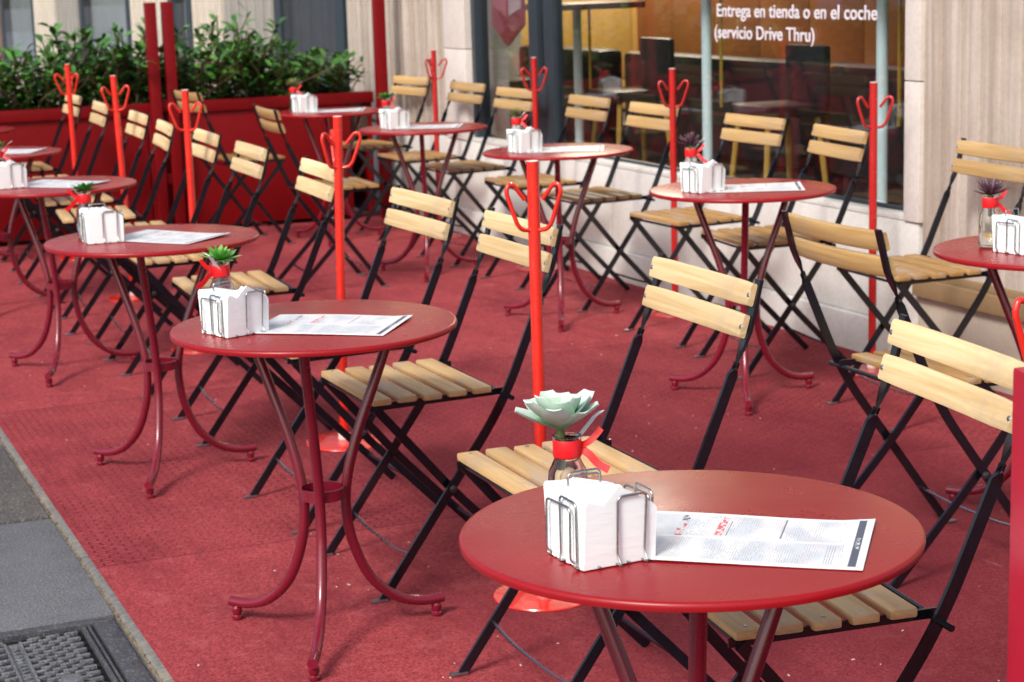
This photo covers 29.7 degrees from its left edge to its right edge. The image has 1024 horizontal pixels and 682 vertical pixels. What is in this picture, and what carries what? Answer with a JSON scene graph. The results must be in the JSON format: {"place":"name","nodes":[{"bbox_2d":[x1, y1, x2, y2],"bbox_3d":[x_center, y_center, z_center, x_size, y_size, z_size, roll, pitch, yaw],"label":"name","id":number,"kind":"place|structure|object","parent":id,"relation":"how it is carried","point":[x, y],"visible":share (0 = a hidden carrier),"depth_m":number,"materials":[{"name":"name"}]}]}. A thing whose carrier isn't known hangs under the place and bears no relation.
{"place":"outdoors","nodes":[
{"label":"outdoors","id":0,"kind":"place"},
{"bbox_2d":[0,443,114,632],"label":"pavement","id":1,"kind":"structure","parent":0,"point":[45,580],"depth_m":4.82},
{"bbox_2d":[0,446,48,524],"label":"access cover","id":2,"kind":"object","parent":1,"relation":"on","point":[19,502],"visible":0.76,"depth_m":5.60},
{"bbox_2d":[0,616,153,681],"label":"drain cover","id":3,"kind":"object","parent":1,"relation":"on","point":[121,652],"visible":1,"depth_m":4.30,"materials":[{"name":"metal"}]},
{"bbox_2d":[0,95,380,681],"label":"ground","id":4,"kind":"structure","parent":0,"point":[122,631],"depth_m":4.36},
{"bbox_2d":[0,436,163,681],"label":"mortar joint","id":5,"kind":"object","parent":4,"relation":"on","point":[138,648],"visible":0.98,"depth_m":4.78,"materials":[{"name":"concrete"}]},
{"bbox_2d":[0,428,174,681],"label":"kerb strip","id":6,"kind":"object","parent":4,"relation":"on","point":[147,650],"visible":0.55,"depth_m":4.89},
{"bbox_2d":[0,0,520,139],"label":"neighbouring facade","id":7,"kind":"structure","parent":4,"relation":"on","point":[308,25],"depth_m":16.24,"materials":[{"name":"grey stone"}]},
{"bbox_2d":[0,0,36,69],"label":"window","id":8,"kind":"structure","parent":7,"relation":"in","point":[21,14],"depth_m":24.77,"materials":[{"name":"grey glass"}]},
{"bbox_2d":[78,0,132,67],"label":"window","id":9,"kind":"structure","parent":7,"relation":"in","point":[103,13],"depth_m":19.84,"materials":[{"name":"grey glass"}]},
{"bbox_2d":[167,0,194,64],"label":"window","id":10,"kind":"structure","parent":7,"relation":"in","point":[187,8],"depth_m":16.75,"materials":[{"name":"grey glass"}]},
{"bbox_2d":[273,0,376,120],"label":"window","id":11,"kind":"structure","parent":7,"relation":"in","point":[322,24],"depth_m":13.50,"materials":[{"name":"grey glass"}]},
{"bbox_2d":[0,213,1012,681],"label":"carpet floor","id":12,"kind":"structure","parent":4,"relation":"on","point":[188,549],"depth_m":5.79,"materials":[{"name":"carpet"}]},
{"bbox_2d":[0,126,18,260],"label":"round table","id":13,"kind":"object","parent":12,"relation":"on","point":[5,129],"visible":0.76,"depth_m":10.19,"materials":[{"name":"paint"}]},
{"bbox_2d":[0,146,63,303],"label":"round table","id":14,"kind":"object","parent":12,"relation":"on","point":[30,157],"visible":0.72,"depth_m":8.79,"materials":[{"name":"paint"}]},
{"bbox_2d":[2,148,44,153],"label":"paper menu","id":15,"kind":"object","parent":14,"relation":"on","point":[13,151],"visible":0.85,"depth_m":8.70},
{"bbox_2d":[0,95,83,261],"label":"folding chair","id":16,"kind":"object","parent":12,"relation":"on","point":[36,167],"visible":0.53,"depth_m":10.37,"materials":[{"name":"brown wood"}]},
{"bbox_2d":[8,99,110,283],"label":"folding chair","id":17,"kind":"object","parent":12,"relation":"on","point":[100,120],"visible":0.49,"depth_m":9.72,"materials":[{"name":"brown wood"}]},
{"bbox_2d":[0,176,137,386],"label":"round table","id":18,"kind":"object","parent":12,"relation":"on","point":[55,283],"visible":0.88,"depth_m":7.34,"materials":[{"name":"paint"}]},
{"bbox_2d":[0,141,11,161],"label":"flower jar","id":19,"kind":"object","parent":18,"relation":"on","point":[3,155],"visible":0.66,"depth_m":7.26,"materials":[{"name":"red glass"}]},
{"bbox_2d":[0,158,27,188],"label":"napkin holder","id":20,"kind":"object","parent":18,"relation":"on","point":[13,174],"visible":1,"depth_m":7.14,"materials":[{"name":"metal"}]},
{"bbox_2d":[27,179,108,187],"bbox_3d":[-1.696,-0.592,7.251,0.310,0.006,0.215,3,12,22],"label":"paper menu","id":21,"kind":"object","parent":18,"relation":"on","point":[53,183],"visible":0.86,"depth_m":7.26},
{"bbox_2d":[54,64,94,260],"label":"coat stand","id":22,"kind":"object","parent":12,"relation":"on","point":[69,76],"visible":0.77,"depth_m":10.26,"materials":[{"name":"paint"}]},
{"bbox_2d":[35,109,149,309],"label":"folding chair","id":23,"kind":"object","parent":12,"relation":"on","point":[131,129],"visible":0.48,"depth_m":8.81,"materials":[{"name":"brown wood"}]},
{"bbox_2d":[55,118,174,335],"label":"folding chair","id":24,"kind":"object","parent":12,"relation":"on","point":[65,217],"visible":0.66,"depth_m":8.24,"materials":[{"name":"brown wood"}]},
{"bbox_2d":[101,75,153,301],"bbox_3d":[-1.801,-0.711,8.964,0.244,1.035,0.244,-1,11,12],"label":"coat stand","id":25,"kind":"object","parent":12,"relation":"on","point":[116,110],"visible":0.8,"depth_m":8.90,"materials":[{"name":"paint"}]},
{"bbox_2d":[44,224,258,498],"bbox_3d":[-1.048,0.049,5.755,0.624,0.718,0.624,-2,11,1],"label":"round table","id":26,"kind":"object","parent":12,"relation":"on","point":[74,245],"visible":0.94,"depth_m":5.71,"materials":[{"name":"paint"}]},
{"bbox_2d":[65,185,92,237],"bbox_3d":[-1.276,-0.386,5.711,0.088,0.162,0.058,-11,15,-41],"label":"flower jar","id":27,"kind":"object","parent":26,"relation":"on","point":[82,199],"visible":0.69,"depth_m":5.70,"materials":[{"name":"red glass"}]},
{"bbox_2d":[71,182,97,192],"bbox_3d":[-1.261,-0.431,5.710,0.093,0.077,0.088,-8,4,-9],"label":"succulent","id":28,"kind":"object","parent":27,"relation":"in","point":[83,187],"visible":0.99,"depth_m":5.70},
{"bbox_2d":[78,203,125,243],"bbox_3d":[-1.195,-0.344,5.626,0.121,0.108,0.128,-6,12,-22],"label":"napkin holder","id":29,"kind":"object","parent":26,"relation":"on","point":[104,224],"visible":1,"depth_m":5.58,"materials":[{"name":"metal"}]},
{"bbox_2d":[124,230,230,243],"bbox_3d":[-1.014,-0.307,5.675,0.310,0.006,0.215,4,12,27],"label":"paper menu","id":30,"kind":"object","parent":26,"relation":"on","point":[163,236],"visible":0.94,"depth_m":5.67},
{"bbox_2d":[88,126,221,361],"bbox_3d":[-1.441,-0.400,7.764,0.519,0.866,0.470,-6,12,-20],"label":"folding chair","id":31,"kind":"object","parent":12,"relation":"on","point":[204,152],"visible":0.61,"depth_m":7.68,"materials":[{"name":"brown wood"}]},
{"bbox_2d":[143,2,185,223],"bbox_3d":[-1.990,-1.267,11.095,0.156,1.335,0.060,-6,12,-22],"label":"screen post","id":32,"kind":"object","parent":12,"relation":"on","point":[158,106],"visible":0.73,"depth_m":11.04,"materials":[{"name":"metal"}]},
{"bbox_2d":[168,89,204,353],"bbox_3d":[-1.266,-0.478,7.675,0.244,1.035,0.244,-3,12,-4],"label":"coat stand","id":33,"kind":"object","parent":12,"relation":"on","point":[187,130],"visible":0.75,"depth_m":7.60,"materials":[{"name":"paint"}]},
{"bbox_2d":[0,91,375,241],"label":"planter","id":34,"kind":"object","parent":12,"relation":"on","point":[232,121],"visible":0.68,"depth_m":11.29,"materials":[{"name":"metal"}]},
{"bbox_2d":[0,17,236,110],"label":"laurel hedge","id":35,"kind":"object","parent":34,"relation":"in","point":[95,73],"visible":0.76,"depth_m":11.06,"materials":[{"name":"green plant"}]},
{"bbox_2d":[131,3,368,102],"bbox_3d":[-1.569,-1.659,11.514,1.562,0.702,0.953,-6,12,-22],"label":"laurel hedge","id":36,"kind":"object","parent":34,"relation":"in","point":[249,75],"visible":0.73,"depth_m":11.43,"materials":[{"name":"green plant"}]},
{"bbox_2d":[120,139,269,397],"bbox_3d":[-1.170,-0.279,7.093,0.519,0.866,0.470,-6,12,-21],"label":"folding chair","id":37,"kind":"object","parent":12,"relation":"on","point":[164,293],"visible":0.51,"depth_m":7.02,"materials":[{"name":"brown wood"}]},
{"bbox_2d":[171,89,295,243],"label":"folding chair","id":38,"kind":"object","parent":12,"relation":"on","point":[197,97],"visible":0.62,"depth_m":10.61,"materials":[{"name":"brown wood"}]},
{"bbox_2d":[171,156,334,446],"bbox_3d":[-0.846,-0.144,6.345,0.519,0.866,0.470,-6,12,-20],"label":"folding chair","id":39,"kind":"object","parent":12,"relation":"on","point":[260,279],"visible":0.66,"depth_m":6.30,"materials":[{"name":"brown wood"}]},
{"bbox_2d":[170,299,456,681],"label":"round table","id":40,"kind":"object","parent":12,"relation":"on","point":[424,323],"visible":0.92,"depth_m":4.25,"materials":[{"name":"paint"}]},
{"bbox_2d":[196,253,233,289],"bbox_3d":[-0.647,-0.118,4.228,0.058,0.162,0.088,5,13,32],"label":"flower jar","id":41,"kind":"object","parent":40,"relation":"on","point":[219,272],"visible":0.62,"depth_m":4.22,"materials":[{"name":"red glass"}]},
{"bbox_2d":[199,244,241,262],"bbox_3d":[-0.643,-0.169,4.231,0.091,0.087,0.098,-7,19,-43],"label":"succulent","id":42,"kind":"object","parent":41,"relation":"in","point":[220,254],"visible":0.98,"depth_m":4.21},
{"bbox_2d":[198,280,268,337],"bbox_3d":[-0.595,-0.072,4.126,0.121,0.108,0.128,-11,15,-41],"label":"napkin holder","id":43,"kind":"object","parent":40,"relation":"on","point":[230,312],"visible":1,"depth_m":4.09,"materials":[{"name":"paper"}]},
{"bbox_2d":[257,314,412,335],"bbox_3d":[-0.394,-0.037,4.184,0.310,0.004,0.220,1,11,14],"label":"paper menu","id":44,"kind":"object","parent":40,"relation":"on","point":[344,324],"visible":0.97,"depth_m":4.18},
{"bbox_2d":[253,104,389,286],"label":"folding chair","id":45,"kind":"object","parent":12,"relation":"on","point":[352,184],"visible":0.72,"depth_m":9.09,"materials":[{"name":"brown wood"}]},
{"bbox_2d":[279,107,382,246],"bbox_3d":[-0.994,-0.917,10.740,0.624,0.718,0.624,-1,11,2],"label":"round table","id":46,"kind":"object","parent":12,"relation":"on","point":[327,115],"visible":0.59,"depth_m":10.75,"materials":[{"name":"paint"}]},
{"bbox_2d":[289,82,300,110],"bbox_3d":[-1.197,-1.359,10.727,0.088,0.162,0.058,-6,12,-22],"label":"flower jar","id":47,"kind":"object","parent":46,"relation":"on","point":[293,90],"visible":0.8,"depth_m":10.71,"materials":[{"name":"red glass"}]},
{"bbox_2d":[285,77,299,86],"bbox_3d":[-1.212,-1.412,10.711,0.087,0.098,0.091,0,11,7],"label":"succulent","id":48,"kind":"object","parent":47,"relation":"in","point":[293,82],"visible":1,"depth_m":10.70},
{"bbox_2d":[291,92,317,112],"bbox_3d":[-1.143,-1.314,10.628,0.121,0.108,0.128,-9,13,-31],"label":"napkin holder","id":49,"kind":"object","parent":46,"relation":"on","point":[303,103],"visible":1,"depth_m":10.59,"materials":[{"name":"paper"}]},
{"bbox_2d":[306,107,365,112],"bbox_3d":[-0.970,-1.274,10.664,0.310,0.007,0.215,-1,11,2],"label":"paper menu","id":50,"kind":"object","parent":46,"relation":"on","point":[341,110],"visible":0.97,"depth_m":10.66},
{"bbox_2d":[306,116,380,451],"bbox_3d":[-0.535,-0.184,6.045,0.244,1.035,0.244,1,11,8],"label":"coat stand","id":51,"kind":"object","parent":12,"relation":"on","point":[334,442],"visible":0.78,"depth_m":6.00,"materials":[{"name":"paint"}]},
{"bbox_2d":[243,184,459,534],"bbox_3d":[-0.456,0.034,5.364,0.519,0.866,0.470,-7,12,-25],"label":"folding chair","id":52,"kind":"object","parent":12,"relation":"on","point":[429,227],"visible":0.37,"depth_m":5.37,"materials":[{"name":"brown wood"}]},
{"bbox_2d":[328,74,430,232],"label":"folding chair","id":53,"kind":"object","parent":12,"relation":"on","point":[371,145],"visible":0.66,"depth_m":11.19,"materials":[{"name":"brown wood"}]},
{"bbox_2d":[371,0,391,218],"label":"screen post","id":54,"kind":"object","parent":12,"relation":"on","point":[379,46],"visible":0.56,"depth_m":11.51,"materials":[{"name":"metal"}]},
{"bbox_2d":[359,122,486,281],"bbox_3d":[-0.421,-0.686,9.453,0.624,0.718,0.624,-2,11,0],"label":"round table","id":55,"kind":"object","parent":12,"relation":"on","point":[465,127],"visible":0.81,"depth_m":9.40,"materials":[{"name":"paint"}]},
{"bbox_2d":[381,94,395,108],"bbox_3d":[-0.601,-1.130,9.447,0.088,0.162,0.058,-6,12,-22],"label":"flower jar","id":56,"kind":"object","parent":55,"relation":"on","point":[385,103],"visible":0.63,"depth_m":9.42,"materials":[{"name":"red glass"}]},
{"bbox_2d":[377,93,392,98],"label":"succulent","id":57,"kind":"object","parent":56,"relation":"in","point":[385,95],"visible":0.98,"depth_m":9.41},
{"bbox_2d":[379,105,408,128],"bbox_3d":[-0.570,-1.082,9.338,0.121,0.108,0.128,-9,13,-31],"label":"napkin holder","id":58,"kind":"object","parent":55,"relation":"on","point":[396,118],"visible":1,"depth_m":9.30,"materials":[{"name":"paper"}]},
{"bbox_2d":[400,123,462,128],"bbox_3d":[-0.400,-1.044,9.383,0.310,0.006,0.215,-1,11,6],"label":"paper menu","id":59,"kind":"object","parent":55,"relation":"on","point":[458,125],"visible":0.91,"depth_m":9.37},
{"bbox_2d":[375,80,487,249],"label":"folding chair","id":60,"kind":"object","parent":12,"relation":"on","point":[431,155],"visible":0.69,"depth_m":10.47,"materials":[{"name":"brown wood"}]},
{"bbox_2d":[419,50,461,239],"bbox_3d":[-0.416,-1.091,10.709,0.244,1.035,0.244,0,11,8],"label":"coat stand","id":61,"kind":"object","parent":12,"relation":"on","point":[433,70],"visible":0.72,"depth_m":10.65,"materials":[{"name":"paint"}]},
{"bbox_2d":[320,207,562,603],"bbox_3d":[-0.189,0.140,4.778,0.519,0.866,0.470,-6,12,-23],"label":"folding chair","id":62,"kind":"object","parent":12,"relation":"on","point":[408,383],"visible":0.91,"depth_m":4.71,"materials":[{"name":"brown wood"}]},
{"bbox_2d":[417,85,531,266],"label":"folding chair","id":63,"kind":"object","parent":12,"relation":"on","point":[471,167],"visible":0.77,"depth_m":9.86,"materials":[{"name":"brown wood"}]},
{"bbox_2d":[515,57,557,271],"bbox_3d":[0.121,-0.869,9.480,0.244,1.035,0.244,-1,11,2],"label":"coat stand","id":64,"kind":"object","parent":12,"relation":"on","point":[534,89],"visible":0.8,"depth_m":9.40,"materials":[{"name":"paint"}]},
{"bbox_2d":[493,160,582,611],"bbox_3d":[0.062,0.097,4.496,0.244,1.035,0.244,-2,11,0],"label":"coat stand","id":65,"kind":"object","parent":12,"relation":"on","point":[524,601],"visible":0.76,"depth_m":4.45,"materials":[{"name":"paint"}]},
{"bbox_2d":[481,93,613,290],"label":"folding chair","id":66,"kind":"object","parent":12,"relation":"on","point":[546,179],"visible":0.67,"depth_m":9.11,"materials":[{"name":"brown wood"}]},
{"bbox_2d":[483,143,632,331],"bbox_3d":[0.201,-0.441,8.089,0.624,0.718,0.624,-1,11,3],"label":"round table","id":67,"kind":"object","parent":12,"relation":"on","point":[609,150],"visible":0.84,"depth_m":8.04,"materials":[{"name":"paint"}]},
{"bbox_2d":[511,110,528,129],"bbox_3d":[0.033,-0.883,8.075,0.088,0.162,0.058,-6,12,-22],"label":"flower jar","id":68,"kind":"object","parent":67,"relation":"on","point":[516,121],"visible":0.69,"depth_m":8.05,"materials":[{"name":"red glass"}]},
{"bbox_2d":[508,108,522,116],"bbox_3d":[0.015,-0.939,8.062,0.062,0.075,0.071,4,12,28],"label":"succulent","id":69,"kind":"object","parent":68,"relation":"in","point":[515,112],"visible":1,"depth_m":8.05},
{"bbox_2d":[506,125,541,152],"bbox_3d":[0.050,-0.834,7.961,0.121,0.108,0.128,-9,13,-31],"label":"napkin holder","id":70,"kind":"object","parent":67,"relation":"on","point":[527,139],"visible":1,"depth_m":7.92,"materials":[{"name":"paper"}]},
{"bbox_2d":[528,145,603,152],"bbox_3d":[0.225,-0.796,8.008,0.310,0.005,0.215,-1,11,4],"label":"paper menu","id":71,"kind":"object","parent":67,"relation":"on","point":[573,148],"visible":0.86,"depth_m":8.00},
{"bbox_2d":[449,252,763,681],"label":"folding chair","id":72,"kind":"object","parent":12,"relation":"on","point":[531,463],"visible":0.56,"depth_m":3.90,"materials":[{"name":"brown wood"}]},
{"bbox_2d":[541,100,681,312],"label":"folding chair","id":73,"kind":"object","parent":12,"relation":"on","point":[598,196],"visible":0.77,"depth_m":8.46,"materials":[{"name":"brown wood"}]},
{"bbox_2d":[650,68,688,317],"bbox_3d":[0.682,-0.627,8.142,0.244,1.035,0.244,-2,11,-2],"label":"coat stand","id":74,"kind":"object","parent":12,"relation":"on","point":[672,106],"visible":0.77,"depth_m":8.09,"materials":[{"name":"paint"}]},
{"bbox_2d":[459,470,925,681],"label":"round table","id":75,"kind":"object","parent":12,"relation":"on","point":[502,541],"visible":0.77,"depth_m":2.51,"materials":[{"name":"paint"}]},
{"bbox_2d":[548,410,610,480],"bbox_3d":[0.091,0.174,2.630,0.088,0.151,0.058,-6,12,-22],"label":"flower jar","id":76,"kind":"object","parent":75,"relation":"on","point":[570,449],"visible":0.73,"depth_m":2.61,"materials":[{"name":"clear glass"}]},
{"bbox_2d":[514,389,598,437],"bbox_3d":[0.060,0.121,2.615,0.114,0.109,0.117,-12,15,-41],"label":"succulent","id":77,"kind":"object","parent":76,"relation":"in","point":[559,413],"visible":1,"depth_m":2.59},
{"bbox_2d":[544,468,656,570],"bbox_3d":[0.112,0.223,2.487,0.121,0.108,0.128,-7,12,-27],"label":"napkin holder","id":78,"kind":"object","parent":75,"relation":"on","point":[591,524],"visible":1,"depth_m":2.45,"materials":[{"name":"paper"}]},
{"bbox_2d":[645,511,874,570],"bbox_3d":[0.313,0.259,2.542,0.310,0.005,0.215,1,11,15],"label":"paper menu","id":79,"kind":"object","parent":75,"relation":"on","point":[758,540],"visible":0.89,"depth_m":2.53,"materials":[{"name":"paper"}]},
{"bbox_2d":[623,111,788,347],"bbox_3d":[0.765,-0.455,7.700,0.519,0.866,0.470,-7,12,-25],"label":"folding chair","id":80,"kind":"object","parent":12,"relation":"on","point":[683,219],"visible":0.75,"depth_m":7.64,"materials":[{"name":"brown wood"}]},
{"bbox_2d":[649,178,836,415],"bbox_3d":[0.782,-0.160,6.546,0.624,0.718,0.624,-1,11,4],"label":"round table","id":81,"kind":"object","parent":12,"relation":"on","point":[674,192],"visible":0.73,"depth_m":6.51,"materials":[{"name":"paint"}]},
{"bbox_2d":[684,138,707,163],"bbox_3d":[0.619,-0.603,6.536,0.088,0.162,0.058,-6,12,-22],"label":"flower jar","id":82,"kind":"object","parent":81,"relation":"on","point":[692,152],"visible":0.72,"depth_m":6.51,"materials":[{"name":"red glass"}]},
{"bbox_2d":[677,131,704,147],"bbox_3d":[0.606,-0.656,6.523,0.099,0.104,0.099,0,11,10],"label":"succulent","id":83,"kind":"object","parent":82,"relation":"in","point":[688,140],"visible":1,"depth_m":6.51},
{"bbox_2d":[680,158,724,192],"bbox_3d":[0.631,-0.551,6.409,0.121,0.108,0.128,-10,13,-35],"label":"napkin holder","id":84,"kind":"object","parent":81,"relation":"on","point":[703,178],"visible":1,"depth_m":6.37,"materials":[{"name":"paper"}]},
{"bbox_2d":[710,181,804,192],"bbox_3d":[0.815,-0.515,6.460,0.310,0.006,0.215,-1,11,4],"label":"paper menu","id":85,"kind":"object","parent":81,"relation":"on","point":[790,186],"visible":0.91,"depth_m":6.45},
{"bbox_2d":[694,122,868,379],"bbox_3d":[0.982,-0.342,7.084,0.519,0.866,0.470,-5,11,-16],"label":"folding chair","id":86,"kind":"object","parent":12,"relation":"on","point":[759,236],"visible":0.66,"depth_m":6.99,"materials":[{"name":"brown wood"}]},
{"bbox_2d":[682,314,1023,681],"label":"folding chair","id":87,"kind":"object","parent":12,"relation":"on","point":[738,630],"visible":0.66,"depth_m":2.99,"materials":[{"name":"wood"}]},
{"bbox_2d":[849,82,893,377],"bbox_3d":[1.284,-0.400,6.875,0.244,1.035,0.244,-1,11,2],"label":"coat stand","id":88,"kind":"object","parent":12,"relation":"on","point":[873,127],"visible":0.78,"depth_m":6.83,"materials":[{"name":"paint"}]},
{"bbox_2d":[781,210,1010,588],"bbox_3d":[0.995,0.114,4.725,0.519,0.866,0.470,-6,12,-22],"label":"folding chair","id":89,"kind":"object","parent":12,"relation":"on","point":[882,264],"visible":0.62,"depth_m":4.62,"materials":[{"name":"brown wood"}]},
{"bbox_2d":[826,138,1023,431],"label":"folding chair","id":90,"kind":"object","parent":12,"relation":"on","point":[922,267],"visible":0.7,"depth_m":6.25,"materials":[{"name":"brown wood"}]},
{"bbox_2d":[933,236,1023,504],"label":"round table","id":91,"kind":"object","parent":12,"relation":"on","point":[967,251],"visible":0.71,"depth_m":5.00,"materials":[{"name":"paint"}]},
{"bbox_2d":[978,183,1010,247],"bbox_3d":[1.248,-0.327,5.009,0.088,0.162,0.058,-11,15,-41],"label":"flower jar","id":92,"kind":"object","parent":91,"relation":"on","point":[990,204],"visible":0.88,"depth_m":4.98,"materials":[{"name":"clear glass"}]},
{"bbox_2d":[973,177,1010,195],"bbox_3d":[1.233,-0.373,4.989,0.089,0.104,0.099,-5,11,-15],"label":"succulent","id":93,"kind":"object","parent":92,"relation":"in","point":[989,188],"visible":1,"depth_m":4.97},
{"bbox_2d":[992,208,1023,254],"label":"napkin holder","id":94,"kind":"object","parent":91,"relation":"on","point":[1008,232],"visible":1,"depth_m":4.89,"materials":[{"name":"metal"}]},
{"bbox_2d":[1007,367,1023,681],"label":"barrier post","id":95,"kind":"object","parent":12,"relation":"on","point":[1015,666],"visible":1,"depth_m":2.19,"materials":[{"name":"metal"}]},
{"bbox_2d":[1012,297,1023,361],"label":"coat stand","id":96,"kind":"object","parent":12,"relation":"on","point":[1018,302],"visible":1,"depth_m":2.74,"materials":[{"name":"paint"}]},
{"bbox_2d":[346,0,1023,394],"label":"cafe storefront","id":97,"kind":"object","parent":4,"relation":"on","point":[962,60],"visible":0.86,"depth_m":8.70,"materials":[{"name":"stone"}]},
{"bbox_2d":[491,0,525,45],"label":"hanging sign","id":98,"kind":"object","parent":97,"relation":"hanging from","point":[508,20],"visible":1,"depth_m":10.35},
{"bbox_2d":[509,76,529,128],"bbox_3d":[0.059,-1.349,11.609,0.408,0.982,0.408,-6,12,-23],"label":"bar stool","id":99,"kind":"object","parent":97,"relation":"on","point":[516,82],"visible":0.02,"depth_m":11.40,"materials":[{"name":"black leather"}]},
{"bbox_2d":[519,45,637,159],"bbox_3d":[0.559,-1.398,12.042,0.600,0.880,1.200,-6,12,-23],"label":"bench","id":100,"kind":"object","parent":97,"relation":"on","point":[606,68],"visible":0.3,"depth_m":11.48,"materials":[{"name":"black leather"}]},
{"bbox_2d":[525,1,644,142],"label":"bar table","id":101,"kind":"object","parent":97,"relation":"on","point":[576,7],"visible":0.39,"depth_m":10.86,"materials":[{"name":"wood"}]},
{"bbox_2d":[589,37,673,161],"bbox_3d":[0.635,-1.113,10.300,0.408,0.982,0.408,-6,12,-23],"label":"bar stool","id":102,"kind":"object","parent":97,"relation":"on","point":[656,59],"visible":0.58,"depth_m":10.21,"materials":[{"name":"black leather"}]},
{"bbox_2d":[470,0,903,210],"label":"window frame","id":103,"kind":"structure","parent":97,"relation":"in","point":[545,17],"depth_m":9.88,"materials":[{"name":"metal"}]},
{"bbox_2d":[701,0,722,163],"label":"window post","id":104,"kind":"object","parent":97,"relation":"on","point":[706,46],"visible":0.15,"depth_m":9.54,"materials":[{"name":"grey metal"}]},
{"bbox_2d":[624,51,843,195],"bbox_3d":[1.294,-1.097,10.371,0.600,0.880,1.900,-6,12,-23],"label":"bench","id":105,"kind":"object","parent":97,"relation":"on","point":[752,79],"visible":0.3,"depth_m":9.98,"materials":[{"name":"black leather"}]},
{"bbox_2d":[729,44,830,182],"bbox_3d":[1.232,-0.869,8.945,0.408,0.982,0.408,-6,12,-23],"label":"bar stool","id":106,"kind":"object","parent":97,"relation":"on","point":[808,67],"visible":0.68,"depth_m":8.87,"materials":[{"name":"black leather"}]},
{"bbox_2d":[830,63,910,205],"bbox_3d":[2.149,-0.747,8.430,0.600,0.880,1.900,-6,12,-23],"label":"bench","id":107,"kind":"object","parent":97,"relation":"on","point":[849,83],"visible":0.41,"depth_m":8.89,"materials":[{"name":"black leather"}]},
{"bbox_2d":[876,0,901,202],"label":"window post","id":108,"kind":"object","parent":97,"relation":"on","point":[882,10],"visible":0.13,"depth_m":8.16,"materials":[{"name":"grey metal"}]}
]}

